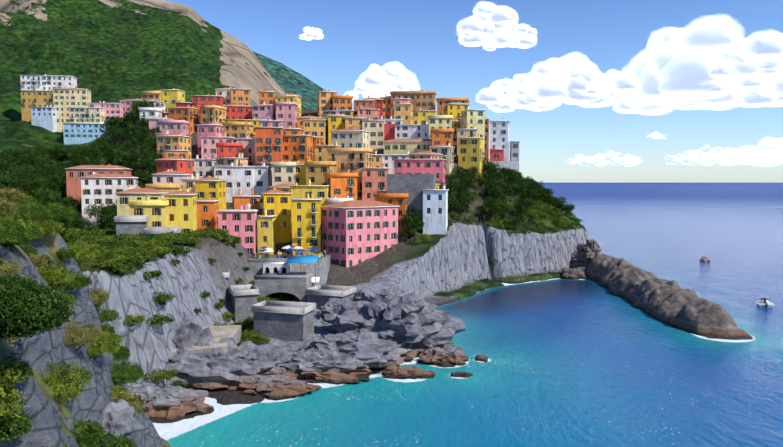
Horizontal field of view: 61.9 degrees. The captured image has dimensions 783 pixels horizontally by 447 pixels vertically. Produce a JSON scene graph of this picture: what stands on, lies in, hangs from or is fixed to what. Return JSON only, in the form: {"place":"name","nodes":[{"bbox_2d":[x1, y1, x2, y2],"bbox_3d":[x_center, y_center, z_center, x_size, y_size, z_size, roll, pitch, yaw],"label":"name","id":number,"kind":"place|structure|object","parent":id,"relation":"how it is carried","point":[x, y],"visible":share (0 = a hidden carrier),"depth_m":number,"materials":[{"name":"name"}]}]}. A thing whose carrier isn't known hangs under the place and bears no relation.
{"place":"outdoors","nodes":[
{"label":"outdoors","id":0,"kind":"place"},
{"bbox_2d":[0,233,170,446],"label":"cliff terrain","id":1,"kind":"structure","parent":0,"point":[53,423],"depth_m":39.43,"materials":[{"name":"grey stone"}]},
{"bbox_2d":[0,271,74,339],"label":"bush","id":2,"kind":"object","parent":1,"relation":"on","point":[28,306],"visible":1,"depth_m":21.88,"materials":[{"name":"green plant"}]},
{"bbox_2d":[0,190,129,446],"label":"bright scrub","id":3,"kind":"object","parent":1,"relation":"on","point":[54,276],"visible":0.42,"depth_m":37.19,"materials":[{"name":"green plant"}]},
{"bbox_2d":[0,197,144,446],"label":"scrub","id":4,"kind":"object","parent":1,"relation":"on","point":[89,433],"visible":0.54,"depth_m":51.56,"materials":[{"name":"green plant"}]},
{"bbox_2d":[0,186,146,446],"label":"dry scrub","id":5,"kind":"object","parent":1,"relation":"on","point":[75,337],"visible":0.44,"depth_m":44.05,"materials":[{"name":"green plant"}]},
{"bbox_2d":[102,399,142,438],"bbox_3d":[-18.050,12.979,43.019,3.333,2.454,2.921,0,4,2],"label":"boulder","id":6,"kind":"object","parent":1,"relation":"on","point":[118,418],"visible":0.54,"depth_m":42.28,"materials":[{"name":"grey stone"}]},
{"bbox_2d":[0,0,306,154],"bbox_3d":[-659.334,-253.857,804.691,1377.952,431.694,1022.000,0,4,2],"label":"mountain terrain","id":7,"kind":"structure","parent":0,"point":[111,51],"depth_m":577.71,"materials":[{"name":"green plant"}]},
{"bbox_2d":[20,74,77,89],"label":"building","id":8,"kind":"structure","parent":7,"relation":"on","point":[39,82],"depth_m":374.60,"materials":[{"name":"paint"}]},
{"bbox_2d":[89,101,122,119],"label":"building","id":9,"kind":"structure","parent":7,"relation":"on","point":[112,109],"depth_m":357.26,"materials":[{"name":"paint"}]},
{"bbox_2d":[82,239,291,406],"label":"cliff","id":10,"kind":"structure","parent":0,"point":[190,277],"depth_m":100.05,"materials":[{"name":"grey stone"}]},
{"bbox_2d":[228,284,258,321],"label":"stone tower","id":11,"kind":"structure","parent":10,"relation":"on","point":[243,298],"depth_m":127.70,"materials":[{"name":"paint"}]},
{"bbox_2d":[15,109,456,402],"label":"hill terrain","id":12,"kind":"structure","parent":0,"point":[373,272],"depth_m":161.65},
{"bbox_2d":[20,89,53,122],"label":"building","id":13,"kind":"structure","parent":12,"relation":"on","point":[35,98],"depth_m":366.96,"materials":[{"name":"paint"}]},
{"bbox_2d":[31,105,56,131],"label":"building","id":14,"kind":"structure","parent":12,"relation":"on","point":[45,117],"depth_m":359.51,"materials":[{"name":"paint"}]},
{"bbox_2d":[52,88,91,131],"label":"building","id":15,"kind":"structure","parent":12,"relation":"on","point":[64,99],"depth_m":363.95,"materials":[{"name":"paint"}]},
{"bbox_2d":[0,100,162,230],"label":"valley trees","id":16,"kind":"object","parent":12,"relation":"on","point":[46,181],"visible":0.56,"depth_m":237.94,"materials":[{"name":"green plant"}]},
{"bbox_2d":[62,121,107,144],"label":"building","id":17,"kind":"structure","parent":12,"relation":"on","point":[79,133],"depth_m":346.52,"materials":[{"name":"paint"}]},
{"bbox_2d":[68,106,104,122],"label":"building","id":18,"kind":"structure","parent":12,"relation":"on","point":[88,114],"depth_m":352.67,"materials":[{"name":"paint"}]},
{"bbox_2d":[64,164,132,214],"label":"terracotta building","id":19,"kind":"structure","parent":12,"relation":"on","point":[73,179],"depth_m":206.16,"materials":[{"name":"paint"}]},
{"bbox_2d":[79,171,138,227],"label":"white building","id":20,"kind":"structure","parent":12,"relation":"on","point":[99,189],"depth_m":194.88,"materials":[{"name":"paint"}]},
{"bbox_2d":[114,215,148,235],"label":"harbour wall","id":21,"kind":"structure","parent":12,"relation":"on","point":[134,224],"depth_m":138.52,"materials":[{"name":"paint"}]},
{"bbox_2d":[115,186,168,215],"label":"yellow building","id":22,"kind":"structure","parent":12,"relation":"on","point":[126,196],"depth_m":159.21,"materials":[{"name":"paint"}]},
{"bbox_2d":[128,195,168,226],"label":"yellow building","id":23,"kind":"structure","parent":12,"relation":"on","point":[155,211],"depth_m":147.44,"materials":[{"name":"paint"}]},
{"bbox_2d":[151,169,190,187],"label":"house","id":24,"kind":"structure","parent":12,"relation":"on","point":[171,176],"depth_m":201.13,"materials":[{"name":"paint"}]},
{"bbox_2d":[160,88,184,112],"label":"building","id":25,"kind":"structure","parent":12,"relation":"on","point":[170,97],"depth_m":294.35,"materials":[{"name":"paint"}]},
{"bbox_2d":[158,119,189,135],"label":"building","id":26,"kind":"structure","parent":12,"relation":"on","point":[177,126],"depth_m":251.20,"materials":[{"name":"paint"}]},
{"bbox_2d":[157,132,191,158],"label":"building","id":27,"kind":"structure","parent":12,"relation":"on","point":[173,141],"depth_m":229.10,"materials":[{"name":"paint"}]},
{"bbox_2d":[155,155,193,173],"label":"building","id":28,"kind":"structure","parent":12,"relation":"on","point":[177,163],"depth_m":212.34,"materials":[{"name":"paint"}]},
{"bbox_2d":[61,227,294,381],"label":"shrubs","id":29,"kind":"object","parent":12,"relation":"on","point":[140,254],"visible":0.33,"depth_m":114.00,"materials":[{"name":"green plant"}]},
{"bbox_2d":[63,227,293,386],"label":"bushes","id":30,"kind":"object","parent":12,"relation":"on","point":[160,299],"visible":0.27,"depth_m":117.17,"materials":[{"name":"green plant"}]},
{"bbox_2d":[162,188,197,233],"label":"yellow building","id":31,"kind":"structure","parent":12,"relation":"on","point":[182,209],"depth_m":151.13,"materials":[{"name":"paint"}]},
{"bbox_2d":[167,105,200,135],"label":"building","id":32,"kind":"structure","parent":12,"relation":"on","point":[191,115],"depth_m":267.86,"materials":[{"name":"paint"}]},
{"bbox_2d":[172,319,212,347],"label":"rock","id":33,"kind":"object","parent":12,"relation":"on","point":[188,331],"visible":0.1,"depth_m":102.82,"materials":[{"name":"grey stone"}]},
{"bbox_2d":[192,155,215,178],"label":"building","id":34,"kind":"structure","parent":12,"relation":"on","point":[203,168],"depth_m":221.91,"materials":[{"name":"paint"}]},
{"bbox_2d":[171,325,240,355],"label":"harbour ramp slab","id":35,"kind":"structure","parent":12,"relation":"on","point":[219,333],"depth_m":108.23,"materials":[{"name":"concrete"}]},
{"bbox_2d":[197,195,218,229],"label":"orange building","id":36,"kind":"structure","parent":12,"relation":"on","point":[207,213],"depth_m":168.82,"materials":[{"name":"paint"}]},
{"bbox_2d":[191,92,224,120],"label":"red building","id":37,"kind":"structure","parent":12,"relation":"on","point":[197,100],"depth_m":285.56,"materials":[{"name":"paint"}]},
{"bbox_2d":[196,121,223,154],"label":"building","id":38,"kind":"structure","parent":12,"relation":"on","point":[209,130],"depth_m":244.73,"materials":[{"name":"paint"}]},
{"bbox_2d":[194,174,226,209],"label":"yellow building","id":39,"kind":"structure","parent":12,"relation":"on","point":[214,188],"depth_m":192.20,"materials":[{"name":"paint"}]},
{"bbox_2d":[199,104,226,128],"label":"building","id":40,"kind":"structure","parent":12,"relation":"on","point":[216,114],"depth_m":268.17,"materials":[{"name":"paint"}]},
{"bbox_2d":[201,133,234,158],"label":"pink building","id":41,"kind":"structure","parent":12,"relation":"on","point":[208,147],"depth_m":236.00,"materials":[{"name":"paint"}]},
{"bbox_2d":[166,337,280,388],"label":"rocks","id":42,"kind":"object","parent":12,"relation":"on","point":[215,368],"visible":0.54,"depth_m":97.30,"materials":[{"name":"grey stone"}]},
{"bbox_2d":[216,141,242,157],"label":"building","id":43,"kind":"structure","parent":12,"relation":"on","point":[225,150],"depth_m":226.76,"materials":[{"name":"paint"}]},
{"bbox_2d":[216,153,249,165],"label":"building","id":44,"kind":"structure","parent":12,"relation":"on","point":[239,160],"depth_m":217.51,"materials":[{"name":"paint"}]},
{"bbox_2d":[213,162,253,202],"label":"white building","id":45,"kind":"structure","parent":12,"relation":"on","point":[238,177],"depth_m":204.47,"materials":[{"name":"paint"}]},
{"bbox_2d":[216,205,256,256],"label":"pink building","id":46,"kind":"structure","parent":12,"relation":"on","point":[240,222],"depth_m":161.64,"materials":[{"name":"paint"}]},
{"bbox_2d":[222,103,251,118],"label":"red building","id":47,"kind":"structure","parent":12,"relation":"on","point":[239,111],"depth_m":279.43,"materials":[{"name":"paint"}]},
{"bbox_2d":[222,121,253,137],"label":"building","id":48,"kind":"structure","parent":12,"relation":"on","point":[237,129],"depth_m":251.81,"materials":[{"name":"paint"}]},
{"bbox_2d":[230,87,250,105],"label":"building","id":49,"kind":"structure","parent":12,"relation":"on","point":[240,96],"depth_m":291.61,"materials":[{"name":"paint"}]},
{"bbox_2d":[230,189,260,215],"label":"building","id":50,"kind":"structure","parent":12,"relation":"on","point":[239,199],"depth_m":186.61,"materials":[{"name":"paint"}]},
{"bbox_2d":[229,341,293,374],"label":"rocks","id":51,"kind":"object","parent":12,"relation":"on","point":[245,351],"visible":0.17,"depth_m":102.58,"materials":[{"name":"grey stone"}]},
{"bbox_2d":[253,162,271,198],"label":"white building","id":52,"kind":"structure","parent":12,"relation":"on","point":[262,178],"depth_m":205.55,"materials":[{"name":"paint"}]},
{"bbox_2d":[251,101,275,119],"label":"building","id":53,"kind":"structure","parent":12,"relation":"on","point":[263,112],"depth_m":276.24,"materials":[{"name":"paint"}]},
{"bbox_2d":[256,208,276,254],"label":"house","id":54,"kind":"structure","parent":12,"relation":"on","point":[266,230],"depth_m":172.30,"materials":[{"name":"paint"}]},
{"bbox_2d":[254,123,283,165],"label":"tall building","id":55,"kind":"structure","parent":12,"relation":"on","point":[268,145],"depth_m":221.35,"materials":[{"name":"paint"}]},
{"bbox_2d":[226,374,321,400],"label":"rock","id":56,"kind":"object","parent":12,"relation":"on","point":[275,387],"visible":0.75,"depth_m":95.09,"materials":[{"name":"brown stone"}]},
{"bbox_2d":[261,187,291,243],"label":"house","id":57,"kind":"structure","parent":12,"relation":"on","point":[275,201],"depth_m":179.20,"materials":[{"name":"paint"}]},
{"bbox_2d":[271,160,296,185],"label":"building","id":58,"kind":"structure","parent":12,"relation":"on","point":[283,172],"depth_m":201.50,"materials":[{"name":"paint"}]},
{"bbox_2d":[275,101,297,127],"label":"building","id":59,"kind":"structure","parent":12,"relation":"on","point":[286,112],"depth_m":273.78,"materials":[{"name":"paint"}]},
{"bbox_2d":[246,255,330,285],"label":"terrace wall","id":60,"kind":"structure","parent":12,"relation":"on","point":[323,263],"depth_m":152.47,"materials":[{"name":"grey stone"}]},
{"bbox_2d":[285,256,319,283],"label":"awning","id":61,"kind":"object","parent":60,"relation":"on","point":[302,259],"visible":0.75,"depth_m":147.62,"materials":[{"name":"blue fabric"}]},
{"bbox_2d":[283,131,313,161],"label":"building","id":62,"kind":"structure","parent":12,"relation":"on","point":[297,147],"depth_m":225.12,"materials":[{"name":"paint"}]},
{"bbox_2d":[290,193,321,254],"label":"house","id":63,"kind":"structure","parent":12,"relation":"on","point":[306,223],"depth_m":170.42,"materials":[{"name":"paint"}]},
{"bbox_2d":[289,179,329,222],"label":"yellow building","id":64,"kind":"structure","parent":12,"relation":"on","point":[318,191],"depth_m":189.28,"materials":[{"name":"paint"}]},
{"bbox_2d":[303,117,325,144],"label":"building","id":65,"kind":"structure","parent":12,"relation":"on","point":[315,127],"depth_m":249.60,"materials":[{"name":"paint"}]},
{"bbox_2d":[304,159,336,184],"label":"building","id":66,"kind":"structure","parent":12,"relation":"on","point":[315,170],"depth_m":199.57,"materials":[{"name":"paint"}]},
{"bbox_2d":[280,350,370,383],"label":"rock","id":67,"kind":"object","parent":12,"relation":"on","point":[307,366],"visible":0.6,"depth_m":102.03,"materials":[{"name":"grey stone"}]},
{"bbox_2d":[316,88,336,117],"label":"building","id":68,"kind":"structure","parent":12,"relation":"on","point":[324,100],"depth_m":284.74,"materials":[{"name":"paint"}]},
{"bbox_2d":[305,284,356,309],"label":"stone platform","id":69,"kind":"structure","parent":12,"relation":"on","point":[320,295],"depth_m":136.55,"materials":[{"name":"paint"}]},
{"bbox_2d":[315,298,357,324],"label":"rock","id":70,"kind":"object","parent":12,"relation":"on","point":[332,305],"visible":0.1,"depth_m":128.99,"materials":[{"name":"grey stone"}]},
{"bbox_2d":[325,113,349,144],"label":"building","id":71,"kind":"structure","parent":12,"relation":"on","point":[335,122],"depth_m":250.51,"materials":[{"name":"paint"}]},
{"bbox_2d":[323,170,358,199],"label":"building","id":72,"kind":"structure","parent":12,"relation":"on","point":[342,185],"depth_m":192.13,"materials":[{"name":"paint"}]},
{"bbox_2d":[331,94,352,109],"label":"building","id":73,"kind":"structure","parent":12,"relation":"on","point":[342,102],"depth_m":283.39,"materials":[{"name":"paint"}]},
{"bbox_2d":[327,147,373,199],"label":"ochre building","id":74,"kind":"structure","parent":12,"relation":"on","point":[353,160],"depth_m":205.25,"materials":[{"name":"paint"}]},
{"bbox_2d":[330,126,370,147],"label":"cream building","id":75,"kind":"structure","parent":12,"relation":"on","point":[354,137],"depth_m":235.40,"materials":[{"name":"paint"}]},
{"bbox_2d":[295,332,411,371],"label":"rocks","id":76,"kind":"object","parent":12,"relation":"on","point":[373,351],"visible":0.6,"depth_m":107.39,"materials":[{"name":"grey stone"}]},
{"bbox_2d":[320,200,399,267],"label":"pink building","id":77,"kind":"structure","parent":12,"relation":"on","point":[355,232],"depth_m":170.16,"materials":[{"name":"paint"}]},
{"bbox_2d":[361,117,384,149],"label":"building","id":78,"kind":"structure","parent":12,"relation":"on","point":[375,128],"depth_m":248.63,"materials":[{"name":"paint"}]},
{"bbox_2d":[361,164,389,200],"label":"salmon building","id":79,"kind":"structure","parent":12,"relation":"on","point":[374,180],"depth_m":196.50,"materials":[{"name":"paint"}]},
{"bbox_2d":[349,287,401,305],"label":"rock","id":80,"kind":"object","parent":12,"relation":"on","point":[384,296],"visible":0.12,"depth_m":135.10,"materials":[{"name":"grey stone"}]},
{"bbox_2d":[373,191,407,232],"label":"building","id":81,"kind":"structure","parent":12,"relation":"on","point":[399,199],"depth_m":183.36,"materials":[{"name":"paint"}]},
{"bbox_2d":[323,292,465,360],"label":"rocks","id":82,"kind":"object","parent":12,"relation":"on","point":[416,323],"visible":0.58,"depth_m":116.19,"materials":[{"name":"grey stone"}]},
{"bbox_2d":[393,100,413,124],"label":"building","id":83,"kind":"structure","parent":12,"relation":"on","point":[404,112],"depth_m":267.18,"materials":[{"name":"paint"}]},
{"bbox_2d":[383,137,431,153],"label":"house","id":84,"kind":"structure","parent":12,"relation":"on","point":[397,146],"depth_m":238.69,"materials":[{"name":"paint"}]},
{"bbox_2d":[387,174,434,228],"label":"retaining wall","id":85,"kind":"structure","parent":12,"relation":"on","point":[413,186],"depth_m":185.05,"materials":[{"name":"concrete"}]},
{"bbox_2d":[394,121,428,138],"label":"white building","id":86,"kind":"structure","parent":12,"relation":"on","point":[417,131],"depth_m":253.72,"materials":[{"name":"paint"}]},
{"bbox_2d":[390,90,435,118],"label":"house","id":87,"kind":"structure","parent":12,"relation":"on","point":[424,100],"depth_m":288.56,"materials":[{"name":"paint"}]},
{"bbox_2d":[393,155,445,188],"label":"house","id":88,"kind":"structure","parent":12,"relation":"on","point":[436,167],"depth_m":206.83,"materials":[{"name":"paint"}]},
{"bbox_2d":[443,101,470,119],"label":"building","id":89,"kind":"structure","parent":12,"relation":"on","point":[454,109],"depth_m":273.63,"materials":[{"name":"paint"}]},
{"bbox_2d":[460,106,485,152],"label":"building","id":90,"kind":"structure","parent":12,"relation":"on","point":[470,118],"depth_m":255.29,"materials":[{"name":"paint"}]},
{"bbox_2d":[406,174,582,243],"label":"headland scrub","id":91,"kind":"object","parent":12,"relation":"on","point":[557,215],"visible":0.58,"depth_m":223.76,"materials":[{"name":"green plant"}]},
{"bbox_2d":[251,300,315,341],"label":"stone block structure","id":92,"kind":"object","parent":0,"point":[286,320],"depth_m":118.05,"materials":[{"name":"grey stone"}]},
{"bbox_2d":[255,272,313,301],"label":"stone arch bridge","id":93,"kind":"structure","parent":0,"point":[296,284],"depth_m":140.58,"materials":[{"name":"grey stone"}]},
{"bbox_2d":[253,51,325,108],"bbox_3d":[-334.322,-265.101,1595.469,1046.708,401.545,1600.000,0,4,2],"label":"mountain terrain","id":94,"kind":"structure","parent":0,"point":[288,80],"depth_m":1418.75,"materials":[{"name":"green plant"}]},
{"bbox_2d":[343,61,419,101],"bbox_3d":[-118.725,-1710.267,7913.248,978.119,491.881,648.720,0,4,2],"label":"cloud","id":95,"kind":"structure","parent":0,"point":[375,81],"depth_m":7691.58,"materials":[{"name":"white"}]},
{"bbox_2d":[153,244,782,446],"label":"sea water","id":96,"kind":"structure","parent":0,"point":[588,362],"depth_m":100.06,"materials":[{"name":"blue liquid"}]},
{"bbox_2d":[142,386,214,423],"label":"rock","id":97,"kind":"object","parent":96,"relation":"on","point":[171,404],"visible":0.9,"depth_m":86.81,"materials":[{"name":"brown stone"}]},
{"bbox_2d":[381,365,435,378],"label":"rock","id":98,"kind":"object","parent":96,"relation":"on","point":[403,372],"visible":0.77,"depth_m":103.80,"materials":[{"name":"brown stone"}]},
{"bbox_2d":[417,345,468,366],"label":"rock","id":99,"kind":"object","parent":96,"relation":"on","point":[450,356],"visible":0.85,"depth_m":111.07,"materials":[{"name":"brown stone"}]},
{"bbox_2d":[584,253,752,339],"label":"breakwater rock","id":100,"kind":"object","parent":96,"relation":"on","point":[672,303],"visible":0.83,"depth_m":152.76,"materials":[{"name":"grey stone"}]},
{"bbox_2d":[165,0,782,182],"label":"sky","id":101,"kind":"structure","parent":0,"point":[419,35],"materials":[{"name":"blue"}]},
{"bbox_2d":[388,140,589,305],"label":"cliff","id":102,"kind":"structure","parent":0,"point":[451,265],"depth_m":199.41,"materials":[{"name":"grey stone"}]},
{"bbox_2d":[423,185,448,234],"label":"building","id":103,"kind":"structure","parent":102,"relation":"on","point":[435,210],"depth_m":182.07,"materials":[{"name":"paint"}]},
{"bbox_2d":[428,115,452,136],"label":"building","id":104,"kind":"structure","parent":102,"relation":"on","point":[439,121],"depth_m":248.51,"materials":[{"name":"paint"}]},
{"bbox_2d":[430,127,453,146],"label":"building","id":105,"kind":"structure","parent":102,"relation":"on","point":[441,136],"depth_m":231.75,"materials":[{"name":"paint"}]},
{"bbox_2d":[429,142,455,173],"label":"building","id":106,"kind":"structure","parent":102,"relation":"on","point":[448,153],"depth_m":224.68,"materials":[{"name":"paint"}]},
{"bbox_2d":[458,134,484,176],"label":"building","id":107,"kind":"structure","parent":102,"relation":"on","point":[471,152],"depth_m":232.42,"materials":[{"name":"paint"}]},
{"bbox_2d":[398,158,575,268],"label":"headland trees","id":108,"kind":"object","parent":102,"relation":"on","point":[528,188],"visible":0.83,"depth_m":219.50,"materials":[{"name":"green plant"}]},
{"bbox_2d":[571,239,601,271],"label":"rock","id":109,"kind":"object","parent":102,"relation":"on","point":[583,256],"visible":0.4,"depth_m":222.80,"materials":[{"name":"grey stone"}]},
{"bbox_2d":[455,1,537,50],"bbox_3d":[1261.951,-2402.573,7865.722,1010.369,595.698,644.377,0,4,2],"label":"cloud","id":110,"kind":"structure","parent":0,"point":[493,24],"depth_m":7638.52,"materials":[{"name":"white"}]},
{"bbox_2d":[489,118,519,171],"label":"building","id":111,"kind":"structure","parent":0,"point":[499,134],"depth_m":261.92,"materials":[{"name":"white paint"}]},
{"bbox_2d":[475,51,640,111],"bbox_3d":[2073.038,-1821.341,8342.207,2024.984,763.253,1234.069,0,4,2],"label":"cloud","id":112,"kind":"structure","parent":0,"point":[571,79],"depth_m":8036.56,"materials":[{"name":"white"}]},
{"bbox_2d":[565,150,641,166],"bbox_3d":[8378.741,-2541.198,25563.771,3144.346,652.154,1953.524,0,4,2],"label":"cloud","id":113,"kind":"structure","parent":0,"point":[627,160],"depth_m":25328.82,"materials":[{"name":"white"}]},
{"bbox_2d":[540,183,782,250],"bbox_3d":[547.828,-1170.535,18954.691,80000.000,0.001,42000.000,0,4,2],"label":"sea water","id":114,"kind":"structure","parent":0,"point":[750,214],"depth_m":667.30,"materials":[{"name":"blue liquid"}]},
{"bbox_2d":[613,14,782,114],"bbox_3d":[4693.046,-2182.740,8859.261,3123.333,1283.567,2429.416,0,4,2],"label":"cloud","id":115,"kind":"structure","parent":0,"point":[718,63],"depth_m":8389.79,"materials":[{"name":"white"}]},
{"bbox_2d":[664,136,782,166],"bbox_3d":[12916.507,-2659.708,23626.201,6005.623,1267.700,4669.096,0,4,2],"label":"cloud","id":116,"kind":"structure","parent":0,"point":[772,148],"depth_m":23320.78,"materials":[{"name":"white"}]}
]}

